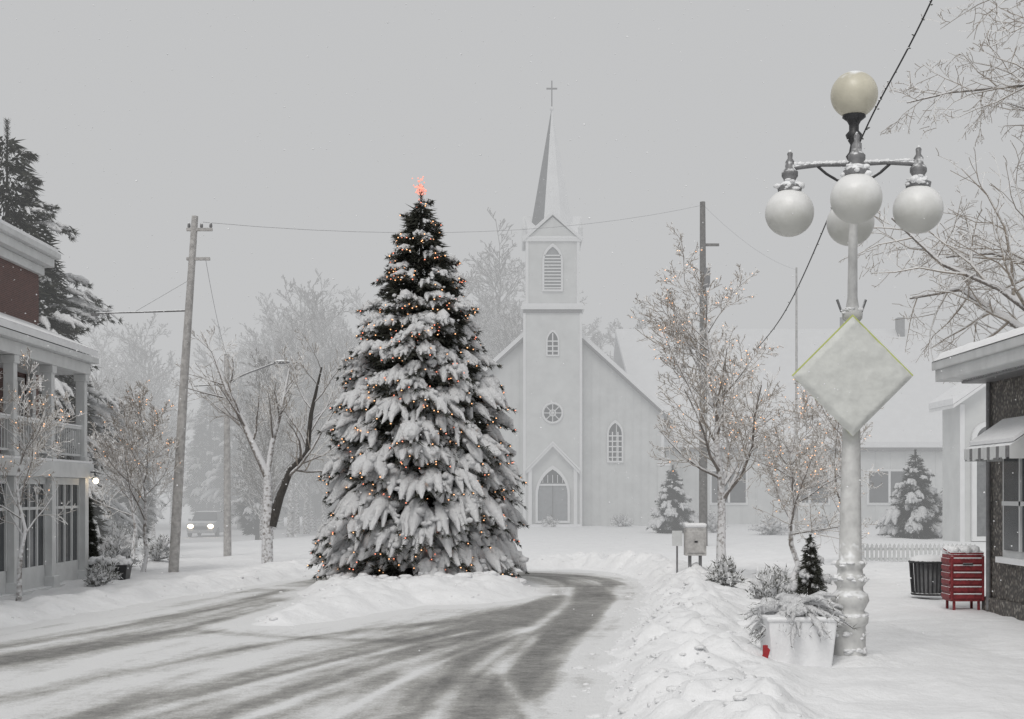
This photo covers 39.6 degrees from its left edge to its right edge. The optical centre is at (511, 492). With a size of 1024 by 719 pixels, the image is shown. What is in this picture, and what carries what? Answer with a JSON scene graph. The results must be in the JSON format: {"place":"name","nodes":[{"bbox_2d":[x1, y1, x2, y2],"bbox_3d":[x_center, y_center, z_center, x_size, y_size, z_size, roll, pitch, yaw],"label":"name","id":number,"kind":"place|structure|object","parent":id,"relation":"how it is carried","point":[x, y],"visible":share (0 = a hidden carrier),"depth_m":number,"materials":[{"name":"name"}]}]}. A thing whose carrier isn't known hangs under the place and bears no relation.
{"place":"outdoors","nodes":[
{"label":"outdoors","id":0,"kind":"place"},
{"bbox_2d":[0,569,648,718],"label":"road","id":1,"kind":"structure","parent":0,"point":[514,659],"depth_m":15.43,"materials":[{"name":"grey asphalt"}]},
{"bbox_2d":[0,471,1023,718],"bbox_3d":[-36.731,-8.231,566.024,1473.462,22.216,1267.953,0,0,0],"label":"ground","id":2,"kind":"structure","parent":0,"point":[968,663],"depth_m":20.23,"materials":[{"name":"white snow"}]},
{"bbox_2d":[0,258,38,456],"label":"brick walls","id":3,"kind":"structure","parent":2,"relation":"on","point":[19,298],"depth_m":27.23,"materials":[{"name":"red brick"}]},
{"bbox_2d":[0,219,60,275],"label":"cornice","id":4,"kind":"structure","parent":3,"relation":"on","point":[24,250],"depth_m":27.01,"materials":[{"name":"white paint"}]},
{"bbox_2d":[0,377,78,594],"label":"windows","id":5,"kind":"structure","parent":3,"relation":"attached to","point":[34,555],"depth_m":25.51,"materials":[{"name":"white paint"}]},
{"bbox_2d":[0,347,86,600],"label":"sapling tree","id":6,"kind":"object","parent":2,"relation":"on","point":[29,465],"visible":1,"depth_m":22.22,"materials":[{"name":"grey plant"}]},
{"bbox_2d":[0,312,98,596],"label":"porch","id":7,"kind":"object","parent":2,"relation":"on","point":[56,352],"visible":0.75,"depth_m":25.35,"materials":[{"name":"white paint"}]},
{"bbox_2d":[0,413,81,458],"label":"railing","id":8,"kind":"object","parent":7,"relation":"on","point":[70,427],"visible":0.56,"depth_m":26.19,"materials":[{"name":"white paint"}]},
{"bbox_2d":[1,354,90,595],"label":"columns","id":9,"kind":"structure","parent":7,"relation":"attached to","point":[10,362],"depth_m":25.61,"materials":[{"name":"white paint"}]},
{"bbox_2d":[91,471,98,483],"bbox_3d":[-8.152,-0.295,27.680,0.256,0.240,0.160,0,0,0],"label":"porch lantern","id":10,"kind":"object","parent":7,"relation":"attached to","point":[95,479],"visible":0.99,"depth_m":27.65,"materials":[{"name":"white glass"}]},
{"bbox_2d":[0,119,162,541],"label":"conifer tree","id":11,"kind":"object","parent":2,"relation":"on","point":[54,319],"visible":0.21,"depth_m":40.03,"materials":[{"name":"green plant"}]},
{"bbox_2d":[89,497,103,557],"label":"arborvitae","id":12,"kind":"object","parent":2,"relation":"on","point":[93,545],"visible":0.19,"depth_m":29.95,"materials":[{"name":"green plant"}]},
{"bbox_2d":[89,556,110,567],"bbox_3d":[-8.163,1.512,28.311,0.474,0.516,0.489,0,0,0],"label":"black planter","id":13,"kind":"object","parent":2,"relation":"on","point":[93,560],"visible":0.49,"depth_m":28.13,"materials":[{"name":"metal"}]},
{"bbox_2d":[84,564,116,586],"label":"shrub","id":14,"kind":"object","parent":2,"relation":"on","point":[97,576],"visible":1,"depth_m":26.10,"materials":[{"name":"grey plant"}]},
{"bbox_2d":[86,555,122,579],"bbox_3d":[-7.914,1.488,27.582,0.685,0.574,0.779,0,0,-36],"label":"shrub","id":15,"kind":"object","parent":2,"relation":"on","point":[102,564],"visible":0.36,"depth_m":27.53,"materials":[{"name":"white plant"}]},
{"bbox_2d":[99,545,131,573],"bbox_3d":[-8.084,1.434,28.556,0.852,0.777,0.883,0,0,0],"label":"shrub","id":16,"kind":"object","parent":2,"relation":"on","point":[109,554],"visible":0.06,"depth_m":28.61,"materials":[{"name":"white plant"}]},
{"bbox_2d":[97,535,139,566],"bbox_3d":[-9.337,1.337,32.876,1.256,0.963,1.301,0,0,41],"label":"shrub","id":17,"kind":"object","parent":2,"relation":"on","point":[108,542],"visible":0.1,"depth_m":32.93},
{"bbox_2d":[96,519,140,554],"bbox_3d":[-10.840,1.297,39.018,1.490,1.177,1.632,0,0,0],"label":"shrub","id":18,"kind":"object","parent":2,"relation":"on","point":[126,540],"visible":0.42,"depth_m":38.89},
{"bbox_2d":[106,554,132,579],"bbox_3d":[-7.687,1.494,27.937,0.487,0.551,0.520,0,0,0],"label":"black planter","id":19,"kind":"object","parent":2,"relation":"on","point":[125,566],"visible":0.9,"depth_m":27.74,"materials":[{"name":"metal"}]},
{"bbox_2d":[103,542,142,566],"bbox_3d":[-8.600,1.446,31.006,1.066,0.738,1.156,0,0,0],"label":"shrub","id":20,"kind":"object","parent":2,"relation":"on","point":[122,552],"visible":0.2,"depth_m":30.89,"materials":[{"name":"white plant"}]},
{"bbox_2d":[87,382,166,558],"bbox_3d":[-9.820,-0.512,36.019,2.413,4.540,2.486,0,0,39],"label":"sapling tree","id":21,"kind":"object","parent":2,"relation":"on","point":[127,496],"visible":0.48,"depth_m":35.89,"materials":[{"name":"grey plant"}]},
{"bbox_2d":[88,379,182,571],"bbox_3d":[-8.093,-0.324,30.320,2.250,4.184,1.757,0,0,-29],"label":"sapling tree","id":22,"kind":"object","parent":2,"relation":"on","point":[129,446],"visible":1,"depth_m":30.35,"materials":[{"name":"grey plant"}]},
{"bbox_2d":[134,405,137,547],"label":"utility pole","id":23,"kind":"object","parent":2,"relation":"on","point":[135,503],"visible":0.19,"depth_m":44.96,"materials":[{"name":"grey wood"}]},
{"bbox_2d":[91,215,212,571],"bbox_3d":[-7.747,-1.974,30.600,2.605,7.961,0.219,0,0,0],"label":"utility pole","id":24,"kind":"object","parent":2,"relation":"on","point":[176,516],"visible":0.94,"depth_m":30.53,"materials":[{"name":"grey wood"}]},
{"bbox_2d":[139,533,169,560],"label":"shrub","id":25,"kind":"object","parent":2,"relation":"on","point":[157,548],"visible":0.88,"depth_m":34.39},
{"bbox_2d":[187,511,223,536],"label":"car","id":26,"kind":"object","parent":2,"relation":"on","point":[200,523],"visible":0.93,"depth_m":90.37,"materials":[{"name":"paint"}]},
{"bbox_2d":[194,354,289,555],"bbox_3d":[-7.216,-0.850,38.000,2.571,5.701,0.220,0,0,0],"label":"cobra street light","id":27,"kind":"object","parent":2,"relation":"on","point":[227,551],"visible":0.73,"depth_m":37.93,"materials":[{"name":"grey metal"}]},
{"bbox_2d":[170,325,349,563],"bbox_3d":[-5.846,-1.080,33.961,4.630,5.960,2.226,0,0,0],"label":"forked tree","id":28,"kind":"object","parent":2,"relation":"on","point":[270,517],"visible":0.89,"depth_m":33.95,"materials":[{"name":"grey plant"}]},
{"bbox_2d":[63,207,699,539],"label":"distant forest","id":29,"kind":"object","parent":2,"relation":"on","point":[306,495],"visible":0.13,"depth_m":102.56,"materials":[{"name":"grey plant"}]},
{"bbox_2d":[306,176,529,581],"bbox_3d":[-1.791,-2.162,27.130,4.350,7.819,4.346,0,0,0],"label":"christmas tree","id":30,"kind":"object","parent":2,"relation":"on","point":[375,463],"visible":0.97,"depth_m":26.15,"materials":[{"name":"green plant"}]},
{"bbox_2d":[539,514,559,526],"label":"shrub","id":31,"kind":"object","parent":2,"relation":"on","point":[549,520],"visible":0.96,"depth_m":71.30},
{"bbox_2d":[610,515,633,526],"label":"shrub","id":32,"kind":"object","parent":2,"relation":"on","point":[621,521],"visible":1,"depth_m":71.81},
{"bbox_2d":[646,465,698,533],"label":"spruce tree","id":33,"kind":"object","parent":2,"relation":"on","point":[666,519],"visible":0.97,"depth_m":60.57,"materials":[{"name":"green plant"}]},
{"bbox_2d":[672,531,681,572],"bbox_3d":[3.250,1.275,28.000,0.200,1.050,0.040,0,0,0],"label":"sign post","id":34,"kind":"object","parent":2,"relation":"on","point":[676,537],"visible":0.81,"depth_m":27.98,"materials":[{"name":"grey metal"}]},
{"bbox_2d":[683,523,706,566],"bbox_3d":[3.500,1.165,27.190,0.420,1.170,0.320,0,0,0],"label":"utility box","id":35,"kind":"object","parent":2,"relation":"on","point":[694,539],"visible":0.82,"depth_m":27.05,"materials":[{"name":"grey metal"}]},
{"bbox_2d":[699,201,718,545],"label":"utility pole","id":36,"kind":"object","parent":2,"relation":"on","point":[703,516],"visible":0.63,"depth_m":44.91,"materials":[{"name":"grey wood"}]},
{"bbox_2d":[205,205,795,357],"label":"overhead wires","id":37,"kind":"object","parent":36,"relation":"attached to","point":[443,232],"visible":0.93,"depth_m":36.05,"materials":[{"name":"black metal"}]},
{"bbox_2d":[626,222,799,565],"bbox_3d":[3.982,-1.719,27.821,3.560,6.956,4.202,0,0,0],"label":"maple tree","id":38,"kind":"object","parent":2,"relation":"on","point":[718,398],"visible":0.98,"depth_m":27.62,"materials":[{"name":"grey plant"}]},
{"bbox_2d":[757,0,932,348],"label":"garland wire","id":39,"kind":"object","parent":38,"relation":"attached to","point":[886,87],"visible":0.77,"depth_m":14.39,"materials":[{"name":"black metal"}]},
{"bbox_2d":[708,509,728,532],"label":"shrub","id":40,"kind":"object","parent":2,"relation":"on","point":[712,523],"visible":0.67,"depth_m":61.85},
{"bbox_2d":[483,81,958,526],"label":"church","id":41,"kind":"structure","parent":2,"relation":"on","point":[589,478],"depth_m":73.40,"materials":[{"name":"paint"}]},
{"bbox_2d":[525,442,580,526],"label":"door porch","id":42,"kind":"structure","parent":41,"relation":"in","point":[550,498],"depth_m":72.35,"materials":[{"name":"wood"}]},
{"bbox_2d":[542,243,622,462],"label":"windows","id":43,"kind":"structure","parent":41,"relation":"in","point":[552,275],"depth_m":72.40,"materials":[{"name":"white glass"}]},
{"bbox_2d":[700,554,746,586],"bbox_3d":[3.582,1.352,23.961,0.896,0.670,0.750,0,0,0],"label":"shrub","id":44,"kind":"object","parent":2,"relation":"on","point":[723,571],"visible":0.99,"depth_m":23.86,"materials":[{"name":"white plant"}]},
{"bbox_2d":[745,565,791,598],"bbox_3d":[4.086,1.445,22.549,0.717,0.676,0.820,0,0,21],"label":"shrub","id":45,"kind":"object","parent":2,"relation":"on","point":[770,584],"visible":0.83,"depth_m":22.42,"materials":[{"name":"white plant"}]},
{"bbox_2d":[748,512,793,534],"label":"shrub","id":46,"kind":"object","parent":2,"relation":"on","point":[774,527],"visible":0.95,"depth_m":57.77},
{"bbox_2d":[769,565,798,595],"bbox_3d":[4.612,1.512,24.232,0.734,0.636,0.766,0,0,40],"label":"shrub","id":47,"kind":"object","parent":2,"relation":"on","point":[783,574],"visible":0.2,"depth_m":24.14,"materials":[{"name":"white plant"}]},
{"bbox_2d":[795,267,797,531],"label":"utility pole","id":48,"kind":"object","parent":2,"relation":"on","point":[796,349],"visible":0.41,"depth_m":59.96,"materials":[{"name":"grey wood"}]},
{"bbox_2d":[740,590,858,667],"bbox_3d":[2.902,1.373,14.418,1.225,0.854,1.259,0,0,0],"label":"planter box","id":49,"kind":"object","parent":2,"relation":"on","point":[791,628],"visible":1,"depth_m":14.09,"materials":[{"name":"white plastic"}]},
{"bbox_2d":[720,378,887,580],"bbox_3d":[5.564,-0.252,26.495,2.501,4.056,3.333,0,0,-33],"label":"lit tree","id":50,"kind":"object","parent":2,"relation":"on","point":[792,470],"visible":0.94,"depth_m":26.58,"materials":[{"name":"grey plant"}]},
{"bbox_2d":[784,534,832,595],"bbox_3d":[4.944,1.207,23.609,0.681,1.057,0.650,0,0,-25],"label":"young spruce","id":51,"kind":"object","parent":2,"relation":"on","point":[811,578],"visible":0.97,"depth_m":23.53,"materials":[{"name":"green plant"}]},
{"bbox_2d":[796,514,838,532],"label":"shrub","id":52,"kind":"object","parent":2,"relation":"on","point":[825,522],"visible":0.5,"depth_m":59.80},
{"bbox_2d":[772,388,883,510],"bbox_3d":[7.417,-0.721,33.135,2.507,4.949,3.137,0,0,0],"label":"lit tree","id":53,"kind":"object","parent":2,"relation":"on","point":[836,432],"visible":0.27,"depth_m":33.20,"materials":[{"name":"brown plant"}]},
{"bbox_2d":[765,71,943,655],"bbox_3d":[3.491,-1.153,14.550,1.405,6.309,1.405,0,0,-34],"label":"street lamp","id":54,"kind":"object","parent":2,"relation":"on","point":[856,196],"visible":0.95,"depth_m":14.44,"materials":[{"name":"metal"}]},
{"bbox_2d":[792,314,912,435],"bbox_3d":[3.440,-1.183,14.356,1.230,1.233,0.107,0,0,0],"label":"traffic sign","id":55,"kind":"object","parent":54,"relation":"attached to","point":[871,373],"visible":1,"depth_m":14.31,"materials":[{"name":"grey metal"}]},
{"bbox_2d":[830,652,915,667],"bbox_3d":[3.500,1.729,14.600,1.600,0.174,1.600,0,0,0],"label":"snow drift","id":56,"kind":"object","parent":2,"relation":"on","point":[876,660],"visible":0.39,"depth_m":14.22,"materials":[{"name":"white snow"}]},
{"bbox_2d":[875,449,941,538],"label":"spruce tree","id":57,"kind":"object","parent":2,"relation":"on","point":[911,505],"visible":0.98,"depth_m":54.50,"materials":[{"name":"green plant"}]},
{"bbox_2d":[862,543,975,561],"bbox_3d":[10.010,1.495,35.015,2.820,0.510,0.070,0,0,0],"label":"picket fence","id":58,"kind":"object","parent":2,"relation":"on","point":[903,548],"visible":0.48,"depth_m":34.98,"materials":[{"name":"white paint"}]},
{"bbox_2d":[908,554,941,595],"bbox_3d":[6.780,1.330,23.100,0.674,0.660,0.674,0,0,0],"label":"trash bin","id":59,"kind":"object","parent":2,"relation":"on","point":[925,572],"visible":0.73,"depth_m":22.89,"materials":[{"name":"black metal"}]},
{"bbox_2d":[839,0,1023,384],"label":"oak tree","id":60,"kind":"object","parent":2,"relation":"on","point":[1013,295],"visible":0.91,"depth_m":26.54,"materials":[{"name":"grey plant"}]},
{"bbox_2d":[937,491,941,515],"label":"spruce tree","id":61,"kind":"object","parent":2,"relation":"on","point":[940,506],"visible":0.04,"depth_m":57.80,"materials":[{"name":"green plant"}]},
{"bbox_2d":[929,382,985,541],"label":"white house","id":62,"kind":"structure","parent":2,"relation":"on","point":[963,408],"depth_m":50.00,"materials":[{"name":"paint"}]},
{"bbox_2d":[941,544,983,609],"bbox_3d":[6.633,1.241,20.950,0.511,0.957,0.503,0,0,0],"label":"trash bin","id":63,"kind":"object","parent":2,"relation":"on","point":[962,572],"visible":1,"depth_m":20.73,"materials":[{"name":"red paint"}]},
{"bbox_2d":[932,327,1023,620],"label":"stone shop","id":64,"kind":"structure","parent":2,"relation":"on","point":[994,364],"depth_m":19.71,"materials":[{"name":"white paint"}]},
{"bbox_2d":[995,457,1023,565],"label":"windows","id":65,"kind":"structure","parent":64,"relation":"in","point":[1013,468],"depth_m":19.51,"materials":[{"name":"white paint"}]},
{"bbox_2d":[0,0,1023,470],"label":"sky","id":66,"kind":"structure","parent":0,"point":[182,181],"materials":[{"name":"grey"}]}
]}

